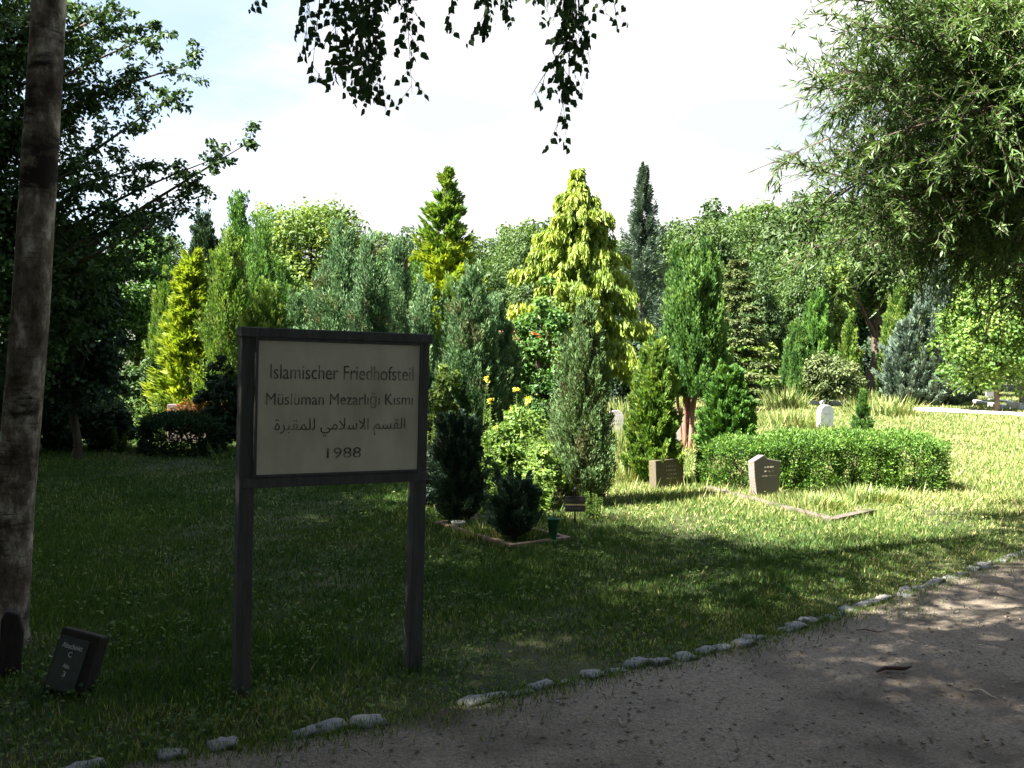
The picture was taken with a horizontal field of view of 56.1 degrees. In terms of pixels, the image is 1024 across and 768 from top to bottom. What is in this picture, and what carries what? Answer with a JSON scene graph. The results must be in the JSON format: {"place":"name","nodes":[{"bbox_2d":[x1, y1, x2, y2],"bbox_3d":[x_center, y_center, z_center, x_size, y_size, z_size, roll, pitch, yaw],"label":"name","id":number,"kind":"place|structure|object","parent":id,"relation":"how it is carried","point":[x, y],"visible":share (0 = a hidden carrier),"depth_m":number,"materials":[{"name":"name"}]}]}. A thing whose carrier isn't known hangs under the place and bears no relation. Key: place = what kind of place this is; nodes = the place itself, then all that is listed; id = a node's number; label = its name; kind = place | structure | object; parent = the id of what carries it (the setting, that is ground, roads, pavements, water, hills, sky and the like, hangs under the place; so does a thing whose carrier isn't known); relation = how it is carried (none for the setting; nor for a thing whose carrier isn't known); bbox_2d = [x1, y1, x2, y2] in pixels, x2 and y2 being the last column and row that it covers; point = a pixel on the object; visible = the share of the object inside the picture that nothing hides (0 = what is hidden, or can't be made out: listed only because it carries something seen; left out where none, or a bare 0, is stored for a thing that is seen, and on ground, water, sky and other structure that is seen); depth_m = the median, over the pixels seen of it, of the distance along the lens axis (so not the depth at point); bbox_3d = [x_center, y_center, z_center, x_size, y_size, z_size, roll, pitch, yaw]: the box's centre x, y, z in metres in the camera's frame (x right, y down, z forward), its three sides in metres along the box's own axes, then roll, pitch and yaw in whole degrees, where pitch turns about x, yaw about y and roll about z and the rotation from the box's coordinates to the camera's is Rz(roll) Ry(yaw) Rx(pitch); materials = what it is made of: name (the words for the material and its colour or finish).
{"place":"outdoors","nodes":[
{"label":"outdoors","id":0,"kind":"place"},
{"bbox_2d":[0,0,967,351],"label":"sky","id":1,"kind":"structure","parent":0,"point":[690,90],"materials":[{"name":"white"}]},
{"bbox_2d":[0,361,1023,767],"bbox_3d":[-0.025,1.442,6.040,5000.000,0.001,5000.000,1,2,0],"label":"ground","id":2,"kind":"structure","parent":0,"point":[560,669],"depth_m":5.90,"materials":[{"name":"green plant"}]},
{"bbox_2d":[0,609,23,677],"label":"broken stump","id":3,"kind":"object","parent":2,"relation":"on","point":[11,639],"visible":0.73,"depth_m":4.71,"materials":[{"name":"brown wood"}]},
{"bbox_2d":[40,395,101,450],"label":"dark bush","id":4,"kind":"object","parent":2,"relation":"on","point":[59,438],"visible":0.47,"depth_m":14.91,"materials":[{"name":"green plant"}]},
{"bbox_2d":[42,627,109,697],"bbox_3d":[-2.055,1.325,4.527,0.250,0.344,0.180,1,2,10],"label":"section marker","id":5,"kind":"object","parent":2,"relation":"on","point":[78,657],"visible":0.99,"depth_m":4.48,"materials":[{"name":"grey stone"}]},
{"bbox_2d":[43,202,130,458],"bbox_3d":[-6.406,-0.702,14.031,1.524,3.965,1.470,1,2,-17],"label":"dark tree","id":6,"kind":"object","parent":2,"relation":"on","point":[96,379],"visible":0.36,"depth_m":13.92,"materials":[{"name":"green plant"}]},
{"bbox_2d":[82,336,135,409],"bbox_3d":[-7.531,0.107,17.544,1.219,2.108,1.123,1,2,-1],"label":"dark bush","id":7,"kind":"object","parent":2,"relation":"on","point":[124,388],"visible":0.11,"depth_m":17.48,"materials":[{"name":"green plant"}]},
{"bbox_2d":[82,395,137,449],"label":"dark bush","id":8,"kind":"object","parent":2,"relation":"on","point":[114,415],"visible":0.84,"depth_m":15.36,"materials":[{"name":"green plant"}]},
{"bbox_2d":[0,0,261,405],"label":"hornbeam","id":9,"kind":"object","parent":2,"relation":"on","point":[72,264],"visible":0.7,"depth_m":12.59,"materials":[{"name":"green plant"}]},
{"bbox_2d":[105,211,177,366],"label":"dark tree","id":10,"kind":"object","parent":2,"relation":"on","point":[139,303],"visible":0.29,"depth_m":26.28,"materials":[{"name":"green plant"}]},
{"bbox_2d":[119,356,165,426],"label":"dark bush","id":11,"kind":"object","parent":2,"relation":"on","point":[135,376],"visible":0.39,"depth_m":19.66,"materials":[{"name":"green plant"}]},
{"bbox_2d":[141,264,174,405],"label":"columnar conifer","id":12,"kind":"object","parent":2,"relation":"on","point":[159,302],"visible":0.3,"depth_m":22.77,"materials":[{"name":"green plant"}]},
{"bbox_2d":[127,229,191,338],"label":"background tree","id":13,"kind":"object","parent":2,"relation":"on","point":[179,253],"visible":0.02,"depth_m":56.97,"materials":[{"name":"green plant"}]},
{"bbox_2d":[139,245,216,412],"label":"golden conifer","id":14,"kind":"object","parent":2,"relation":"on","point":[176,361],"visible":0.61,"depth_m":18.64,"materials":[{"name":"yellow plant"}]},
{"bbox_2d":[135,409,228,456],"bbox_3d":[-5.232,0.781,15.263,1.404,0.788,1.261,1,2,0],"label":"clipped hedge","id":15,"kind":"object","parent":2,"relation":"on","point":[169,422],"visible":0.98,"depth_m":14.88,"materials":[{"name":"green plant"}]},
{"bbox_2d":[186,205,220,352],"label":"columnar conifer","id":16,"kind":"object","parent":2,"relation":"on","point":[202,237],"visible":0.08,"depth_m":26.75,"materials":[{"name":"green plant"}]},
{"bbox_2d":[192,354,237,445],"bbox_3d":[-4.643,0.379,15.637,0.878,1.767,0.947,0,2,-44],"label":"dark bush","id":17,"kind":"object","parent":2,"relation":"on","point":[215,394],"visible":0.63,"depth_m":15.43,"materials":[{"name":"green plant"}]},
{"bbox_2d":[188,225,252,405],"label":"columnar conifer","id":18,"kind":"object","parent":2,"relation":"on","point":[226,306],"visible":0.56,"depth_m":17.81,"materials":[{"name":"green plant"}]},
{"bbox_2d":[206,736,238,751],"bbox_3d":[-1.176,1.490,3.900,0.135,0.081,0.122,-2,6,-23],"label":"kerb stone","id":19,"kind":"object","parent":2,"relation":"on","point":[230,739],"visible":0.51,"depth_m":3.89,"materials":[{"name":"stone"}]},
{"bbox_2d":[212,188,259,276],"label":"columnar conifer","id":20,"kind":"object","parent":2,"relation":"on","point":[237,215],"visible":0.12,"depth_m":24.79,"materials":[{"name":"green plant"}]},
{"bbox_2d":[224,276,295,441],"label":"columnar conifer","id":21,"kind":"object","parent":2,"relation":"on","point":[270,313],"visible":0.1,"depth_m":15.82,"materials":[{"name":"green plant"}]},
{"bbox_2d":[233,206,288,372],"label":"columnar conifer","id":22,"kind":"object","parent":2,"relation":"on","point":[259,267],"visible":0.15,"depth_m":19.78,"materials":[{"name":"green plant"}]},
{"bbox_2d":[272,260,304,325],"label":"columnar conifer","id":23,"kind":"object","parent":2,"relation":"on","point":[288,280],"visible":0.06,"depth_m":22.80,"materials":[{"name":"green plant"}]},
{"bbox_2d":[282,289,308,328],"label":"columnar conifer","id":24,"kind":"object","parent":2,"relation":"on","point":[296,308],"visible":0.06,"depth_m":17.91,"materials":[{"name":"green plant"}]},
{"bbox_2d":[0,0,628,648],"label":"birch","id":25,"kind":"object","parent":2,"relation":"on","point":[20,432],"visible":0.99,"depth_m":5.06,"materials":[{"name":"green plant"}]},
{"bbox_2d":[252,193,384,328],"bbox_3d":[-6.860,-2.881,32.882,5.054,7.331,4.716,2,2,23],"label":"deciduous tree","id":26,"kind":"object","parent":2,"relation":"on","point":[307,225],"visible":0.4,"depth_m":31.78,"materials":[{"name":"green plant"}]},
{"bbox_2d":[296,216,359,330],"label":"juniper","id":27,"kind":"object","parent":2,"relation":"on","point":[334,280],"visible":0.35,"depth_m":16.77,"materials":[{"name":"green plant"}]},
{"bbox_2d":[231,327,432,698],"bbox_3d":[-0.866,0.754,4.687,0.966,2.026,0.094,1,1,-30],"label":"notice board","id":28,"kind":"object","parent":2,"relation":"on","point":[323,407],"visible":0.99,"depth_m":4.61,"materials":[{"name":"grey paint"}]},
{"bbox_2d":[349,714,388,729],"bbox_3d":[-0.625,1.495,4.173,0.174,0.089,0.132,6,4,-28],"label":"kerb stone","id":29,"kind":"object","parent":2,"relation":"on","point":[372,716],"visible":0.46,"depth_m":4.16,"materials":[{"name":"stone"}]},
{"bbox_2d":[339,230,403,332],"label":"juniper","id":30,"kind":"object","parent":2,"relation":"on","point":[371,309],"visible":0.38,"depth_m":15.86,"materials":[{"name":"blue plant"}]},
{"bbox_2d":[382,232,417,333],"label":"juniper","id":31,"kind":"object","parent":2,"relation":"on","point":[398,262],"visible":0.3,"depth_m":17.86,"materials":[{"name":"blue plant"}]},
{"bbox_2d":[405,273,445,431],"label":"juniper","id":32,"kind":"object","parent":2,"relation":"on","point":[421,321],"visible":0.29,"depth_m":14.93,"materials":[{"name":"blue plant"}]},
{"bbox_2d":[427,362,462,451],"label":"leafy bush","id":33,"kind":"object","parent":2,"relation":"on","point":[438,400],"visible":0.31,"depth_m":12.51,"materials":[{"name":"green plant"}]},
{"bbox_2d":[431,271,460,365],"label":"columnar conifer","id":34,"kind":"object","parent":2,"relation":"on","point":[448,293],"visible":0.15,"depth_m":18.34,"materials":[{"name":"green plant"}]},
{"bbox_2d":[403,165,493,327],"bbox_3d":[-1.698,-2.166,23.914,3.765,6.521,3.442,1,2,0],"label":"golden conifer","id":35,"kind":"object","parent":2,"relation":"on","point":[447,249],"visible":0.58,"depth_m":23.55,"materials":[{"name":"green plant"}]},
{"bbox_2d":[427,408,492,519],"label":"dark juniper","id":36,"kind":"object","parent":2,"relation":"on","point":[457,483],"visible":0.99,"depth_m":9.03,"materials":[{"name":"green plant"}]},
{"bbox_2d":[430,258,519,429],"bbox_3d":[-0.506,-0.154,12.984,1.244,3.114,1.342,1,2,0],"label":"juniper","id":37,"kind":"object","parent":2,"relation":"on","point":[471,355],"visible":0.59,"depth_m":12.83,"materials":[{"name":"green plant"}]},
{"bbox_2d":[466,236,503,272],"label":"background tree","id":38,"kind":"object","parent":2,"relation":"on","point":[479,246],"visible":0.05,"depth_m":75.31,"materials":[{"name":"green plant"}]},
{"bbox_2d":[441,513,547,541],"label":"grass clump","id":39,"kind":"object","parent":2,"relation":"on","point":[488,531],"visible":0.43,"depth_m":8.57,"materials":[{"name":"green plant"}]},
{"bbox_2d":[483,291,509,332],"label":"columnar conifer","id":40,"kind":"object","parent":2,"relation":"on","point":[497,314],"visible":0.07,"depth_m":17.33,"materials":[{"name":"green plant"}]},
{"bbox_2d":[475,262,522,322],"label":"shady tree","id":41,"kind":"object","parent":2,"relation":"on","point":[497,283],"visible":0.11,"depth_m":43.30,"materials":[{"name":"green plant"}]},
{"bbox_2d":[434,516,570,549],"bbox_3d":[-0.110,1.376,8.790,0.667,0.105,1.354,0,2,-34],"label":"grave border","id":42,"kind":"object","parent":2,"relation":"on","point":[562,537],"visible":0.28,"depth_m":8.37,"materials":[{"name":"grey stone"}]},
{"bbox_2d":[483,220,536,285],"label":"background tree","id":43,"kind":"object","parent":2,"relation":"on","point":[519,252],"visible":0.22,"depth_m":59.01,"materials":[{"name":"green plant"}]},
{"bbox_2d":[478,466,544,538],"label":"dark juniper","id":44,"kind":"object","parent":2,"relation":"on","point":[516,500],"visible":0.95,"depth_m":8.25,"materials":[{"name":"green plant"}]},
{"bbox_2d":[497,318,527,465],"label":"juniper","id":45,"kind":"object","parent":2,"relation":"on","point":[506,333],"visible":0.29,"depth_m":13.32,"materials":[{"name":"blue plant"}]},
{"bbox_2d":[483,216,544,272],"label":"background tree","id":46,"kind":"object","parent":2,"relation":"on","point":[536,227],"visible":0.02,"depth_m":69.08,"materials":[{"name":"green plant"}]},
{"bbox_2d":[481,404,554,479],"bbox_3d":[0.067,0.844,11.432,1.125,1.224,0.915,1,2,-14],"label":"leafy bush","id":47,"kind":"object","parent":2,"relation":"on","point":[514,431],"visible":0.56,"depth_m":11.26,"materials":[{"name":"green plant"}]},
{"bbox_2d":[504,265,542,391],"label":"background tree","id":48,"kind":"object","parent":2,"relation":"on","point":[526,290],"visible":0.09,"depth_m":41.52,"materials":[{"name":"green plant"}]},
{"bbox_2d":[512,272,574,438],"bbox_3d":[0.456,-0.170,14.601,1.189,3.101,1.294,1,2,0],"label":"vine bush","id":49,"kind":"object","parent":2,"relation":"on","point":[530,329],"visible":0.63,"depth_m":14.36,"materials":[{"name":"green plant"}]},
{"bbox_2d":[521,440,566,501],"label":"leafy bush","id":50,"kind":"object","parent":2,"relation":"on","point":[545,470],"visible":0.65,"depth_m":10.26,"materials":[{"name":"green plant"}]},
{"bbox_2d":[74,550,1023,767],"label":"edge grass","id":51,"kind":"structure","parent":2,"relation":"on","point":[354,728],"depth_m":4.38,"materials":[{"name":"green plant"}]},
{"bbox_2d":[565,487,585,522],"bbox_3d":[0.616,1.226,9.389,0.200,0.440,0.046,1,2,-2],"label":"grave plaque","id":52,"kind":"object","parent":2,"relation":"on","point":[574,503],"visible":0.98,"depth_m":9.37,"materials":[{"name":"black metal"}]},
{"bbox_2d":[536,295,619,500],"bbox_3d":[0.774,0.254,10.604,0.910,2.468,0.841,1,2,-14],"label":"juniper","id":53,"kind":"object","parent":2,"relation":"on","point":[580,426],"visible":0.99,"depth_m":10.43,"materials":[{"name":"green plant"}]},
{"bbox_2d":[506,167,656,388],"bbox_3d":[1.384,-1.755,20.967,4.031,5.961,3.974,1,2,0],"label":"weeping conifer","id":54,"kind":"object","parent":2,"relation":"on","point":[576,234],"visible":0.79,"depth_m":20.50,"materials":[{"name":"yellow plant"}]},
{"bbox_2d":[609,456,647,483],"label":"grass clump","id":55,"kind":"object","parent":2,"relation":"on","point":[620,473],"visible":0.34,"depth_m":12.36,"materials":[{"name":"green plant"}]},
{"bbox_2d":[605,332,660,411],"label":"shady tree","id":56,"kind":"object","parent":2,"relation":"on","point":[620,390],"visible":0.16,"depth_m":25.53,"materials":[{"name":"green plant"}]},
{"bbox_2d":[605,161,669,333],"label":"spruce","id":57,"kind":"object","parent":2,"relation":"on","point":[641,234],"visible":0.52,"depth_m":29.64,"materials":[{"name":"green plant"}]},
{"bbox_2d":[618,335,685,480],"bbox_3d":[1.817,0.398,12.393,0.868,2.124,0.989,1,2,0],"label":"pointed shrub","id":58,"kind":"object","parent":2,"relation":"on","point":[651,425],"visible":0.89,"depth_m":12.20,"materials":[{"name":"green plant"}]},
{"bbox_2d":[635,224,690,306],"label":"background tree","id":59,"kind":"object","parent":2,"relation":"on","point":[669,236],"visible":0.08,"depth_m":57.07,"materials":[{"name":"green plant"}]},
{"bbox_2d":[649,458,683,489],"bbox_3d":[1.949,1.180,12.085,0.495,0.485,0.123,0,-2,-36],"label":"headstone","id":60,"kind":"object","parent":2,"relation":"on","point":[668,469],"visible":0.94,"depth_m":12.00,"materials":[{"name":"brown stone"}]},
{"bbox_2d":[644,216,737,295],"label":"background tree","id":61,"kind":"object","parent":2,"relation":"on","point":[681,226],"visible":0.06,"depth_m":64.59,"materials":[{"name":"green plant"}]},
{"bbox_2d":[684,219,750,316],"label":"background tree","id":62,"kind":"object","parent":2,"relation":"on","point":[723,244],"visible":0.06,"depth_m":58.56,"materials":[{"name":"green plant"}]},
{"bbox_2d":[691,357,759,450],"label":"yew","id":63,"kind":"object","parent":2,"relation":"on","point":[730,406],"visible":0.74,"depth_m":16.36,"materials":[{"name":"green plant"}]},
{"bbox_2d":[698,197,752,280],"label":"background tree","id":64,"kind":"object","parent":2,"relation":"on","point":[710,211],"visible":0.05,"depth_m":81.81,"materials":[{"name":"green plant"}]},
{"bbox_2d":[691,257,781,405],"bbox_3d":[8.295,-1.891,35.980,3.725,5.686,3.961,1,2,0],"label":"spruce","id":65,"kind":"object","parent":2,"relation":"on","point":[731,297],"visible":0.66,"depth_m":35.49,"materials":[{"name":"green plant"}]},
{"bbox_2d":[714,214,774,280],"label":"background tree","id":66,"kind":"object","parent":2,"relation":"on","point":[743,249],"visible":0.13,"depth_m":61.52,"materials":[{"name":"green plant"}]},
{"bbox_2d":[728,265,787,368],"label":"background tree","id":67,"kind":"object","parent":2,"relation":"on","point":[766,303],"visible":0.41,"depth_m":45.31,"materials":[{"name":"green plant"}]},
{"bbox_2d":[742,342,781,381],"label":"gold shrub","id":68,"kind":"object","parent":2,"relation":"on","point":[773,348],"visible":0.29,"depth_m":42.64,"materials":[{"name":"yellow plant"}]},
{"bbox_2d":[748,455,780,496],"bbox_3d":[3.032,1.151,11.518,0.449,0.607,0.103,0,-1,-31],"label":"headstone","id":69,"kind":"object","parent":2,"relation":"on","point":[764,472],"visible":0.92,"depth_m":11.45,"materials":[{"name":"grey stone"}]},
{"bbox_2d":[745,378,791,396],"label":"green bush","id":70,"kind":"object","parent":2,"relation":"on","point":[767,384],"visible":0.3,"depth_m":37.64,"materials":[{"name":"green plant"}]},
{"bbox_2d":[721,197,823,273],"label":"background tree","id":71,"kind":"object","parent":2,"relation":"on","point":[760,209],"visible":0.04,"depth_m":67.70,"materials":[{"name":"green plant"}]},
{"bbox_2d":[738,246,810,344],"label":"shady tree","id":72,"kind":"object","parent":2,"relation":"on","point":[771,274],"visible":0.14,"depth_m":55.33,"materials":[{"name":"green plant"}]},
{"bbox_2d":[756,384,814,409],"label":"grass clump","id":73,"kind":"object","parent":2,"relation":"on","point":[793,401],"visible":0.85,"depth_m":33.02,"materials":[{"name":"green plant"}]},
{"bbox_2d":[704,483,876,523],"bbox_3d":[3.176,1.382,11.142,0.956,0.155,2.936,0,2,-19],"label":"grave border","id":74,"kind":"object","parent":2,"relation":"on","point":[840,516],"visible":0.29,"depth_m":10.22,"materials":[{"name":"stone"}]},
{"bbox_2d":[756,404,828,428],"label":"grass clump","id":75,"kind":"object","parent":2,"relation":"on","point":[786,420],"visible":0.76,"depth_m":23.59,"materials":[{"name":"green plant"}]},
{"bbox_2d":[755,188,835,304],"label":"background tree","id":76,"kind":"object","parent":2,"relation":"on","point":[773,233],"visible":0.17,"depth_m":59.01,"materials":[{"name":"green plant"}]},
{"bbox_2d":[778,316,812,398],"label":"columnar conifer","id":77,"kind":"object","parent":2,"relation":"on","point":[795,355],"visible":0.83,"depth_m":41.69,"materials":[{"name":"green plant"}]},
{"bbox_2d":[771,254,834,351],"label":"background tree","id":78,"kind":"object","parent":2,"relation":"on","point":[799,287],"visible":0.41,"depth_m":47.46,"materials":[{"name":"green plant"}]},
{"bbox_2d":[761,487,859,511],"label":"grass clump","id":79,"kind":"object","parent":2,"relation":"on","point":[815,498],"visible":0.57,"depth_m":10.69,"materials":[{"name":"green plant"}]},
{"bbox_2d":[801,286,837,395],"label":"columnar conifer","id":80,"kind":"object","parent":2,"relation":"on","point":[817,326],"visible":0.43,"depth_m":45.65,"materials":[{"name":"green plant"}]},
{"bbox_2d":[693,425,953,493],"bbox_3d":[4.012,0.965,12.458,3.341,0.885,1.443,1,2,-7],"label":"clipped hedge","id":81,"kind":"object","parent":2,"relation":"on","point":[884,445],"visible":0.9,"depth_m":12.06,"materials":[{"name":"green plant"}]},
{"bbox_2d":[788,187,862,345],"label":"background tree","id":82,"kind":"object","parent":2,"relation":"on","point":[826,222],"visible":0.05,"depth_m":74.06,"materials":[{"name":"green plant"}]},
{"bbox_2d":[799,350,869,405],"bbox_3d":[12.062,-0.134,36.032,2.458,2.306,2.448,0,2,-35],"label":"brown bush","id":83,"kind":"object","parent":2,"relation":"on","point":[831,380],"visible":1,"depth_m":35.52,"materials":[{"name":"green plant"}]},
{"bbox_2d":[812,257,860,351],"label":"yellow tree","id":84,"kind":"object","parent":2,"relation":"on","point":[840,310],"visible":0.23,"depth_m":49.24,"materials":[{"name":"green plant"}]},
{"bbox_2d":[836,311,867,401],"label":"columnar conifer","id":85,"kind":"object","parent":2,"relation":"on","point":[849,349],"visible":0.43,"depth_m":40.77,"materials":[{"name":"green plant"}]},
{"bbox_2d":[810,479,909,505],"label":"grass clump","id":86,"kind":"object","parent":2,"relation":"on","point":[863,493],"visible":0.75,"depth_m":11.19,"materials":[{"name":"green plant"}]},
{"bbox_2d":[849,388,874,431],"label":"dwarf conifer","id":87,"kind":"object","parent":2,"relation":"on","point":[862,409],"visible":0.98,"depth_m":21.75,"materials":[{"name":"green plant"}]},
{"bbox_2d":[822,213,909,359],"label":"background tree","id":88,"kind":"object","parent":2,"relation":"on","point":[859,322],"visible":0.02,"depth_m":62.76,"materials":[{"name":"green plant"}]},
{"bbox_2d":[815,219,926,393],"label":"shady tree","id":89,"kind":"object","parent":2,"relation":"on","point":[866,290],"visible":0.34,"depth_m":50.90,"materials":[{"name":"green plant"}]},
{"bbox_2d":[859,321,883,375],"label":"shady tree","id":90,"kind":"object","parent":2,"relation":"on","point":[865,345],"visible":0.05,"depth_m":59.13,"materials":[{"name":"green plant"}]},
{"bbox_2d":[748,0,1023,364],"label":"willow","id":91,"kind":"object","parent":2,"relation":"on","point":[960,84],"visible":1,"depth_m":8.07,"materials":[{"name":"green plant"}]},
{"bbox_2d":[836,392,938,416],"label":"grass clump","id":92,"kind":"object","parent":2,"relation":"on","point":[890,408],"visible":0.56,"depth_m":29.67,"materials":[{"name":"green plant"}]},
{"bbox_2d":[874,282,909,398],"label":"columnar conifer","id":93,"kind":"object","parent":2,"relation":"on","point":[894,313],"visible":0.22,"depth_m":41.80,"materials":[{"name":"green plant"}]},
{"bbox_2d":[868,301,971,405],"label":"blue conifer","id":94,"kind":"object","parent":2,"relation":"on","point":[903,375],"visible":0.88,"depth_m":38.08,"materials":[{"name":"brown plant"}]},
{"bbox_2d":[913,258,954,324],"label":"blue conifer","id":95,"kind":"object","parent":2,"relation":"on","point":[928,298],"visible":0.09,"depth_m":42.47,"materials":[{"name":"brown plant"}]},
{"bbox_2d":[923,263,1023,410],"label":"leafy tree","id":96,"kind":"object","parent":2,"relation":"on","point":[993,363],"visible":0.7,"depth_m":34.44,"materials":[{"name":"green plant"}]},
{"bbox_2d":[113,554,1023,767],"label":"path","id":97,"kind":"structure","parent":0,"point":[931,664],"depth_m":4.37,"materials":[{"name":"grey gravel"}]},
{"bbox_2d":[170,557,1023,767],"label":"loose pebbles","id":98,"kind":"object","parent":97,"relation":"on","point":[694,757],"visible":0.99,"depth_m":4.48,"materials":[{"name":"stone"}]},
{"bbox_2d":[196,558,1023,767],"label":"leaf litter","id":99,"kind":"object","parent":97,"relation":"on","point":[595,706],"visible":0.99,"depth_m":4.33,"materials":[{"name":"brown plant"}]},
{"bbox_2d":[913,407,1023,415],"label":"path","id":100,"kind":"structure","parent":0,"point":[966,411],"depth_m":34.58,"materials":[{"name":"beige gravel"}]},
{"label":"bare ground","id":101,"kind":"structure","parent":0,"visible":0},
{"bbox_2d":[657,234,735,448],"bbox_3d":[3.314,-0.698,17.438,1.389,4.009,1.628,2,2,35],"label":"multi stemmed conifer","id":102,"kind":"object","parent":101,"relation":"on","point":[695,330],"visible":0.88,"depth_m":17.07,"materials":[{"name":"green plant"}]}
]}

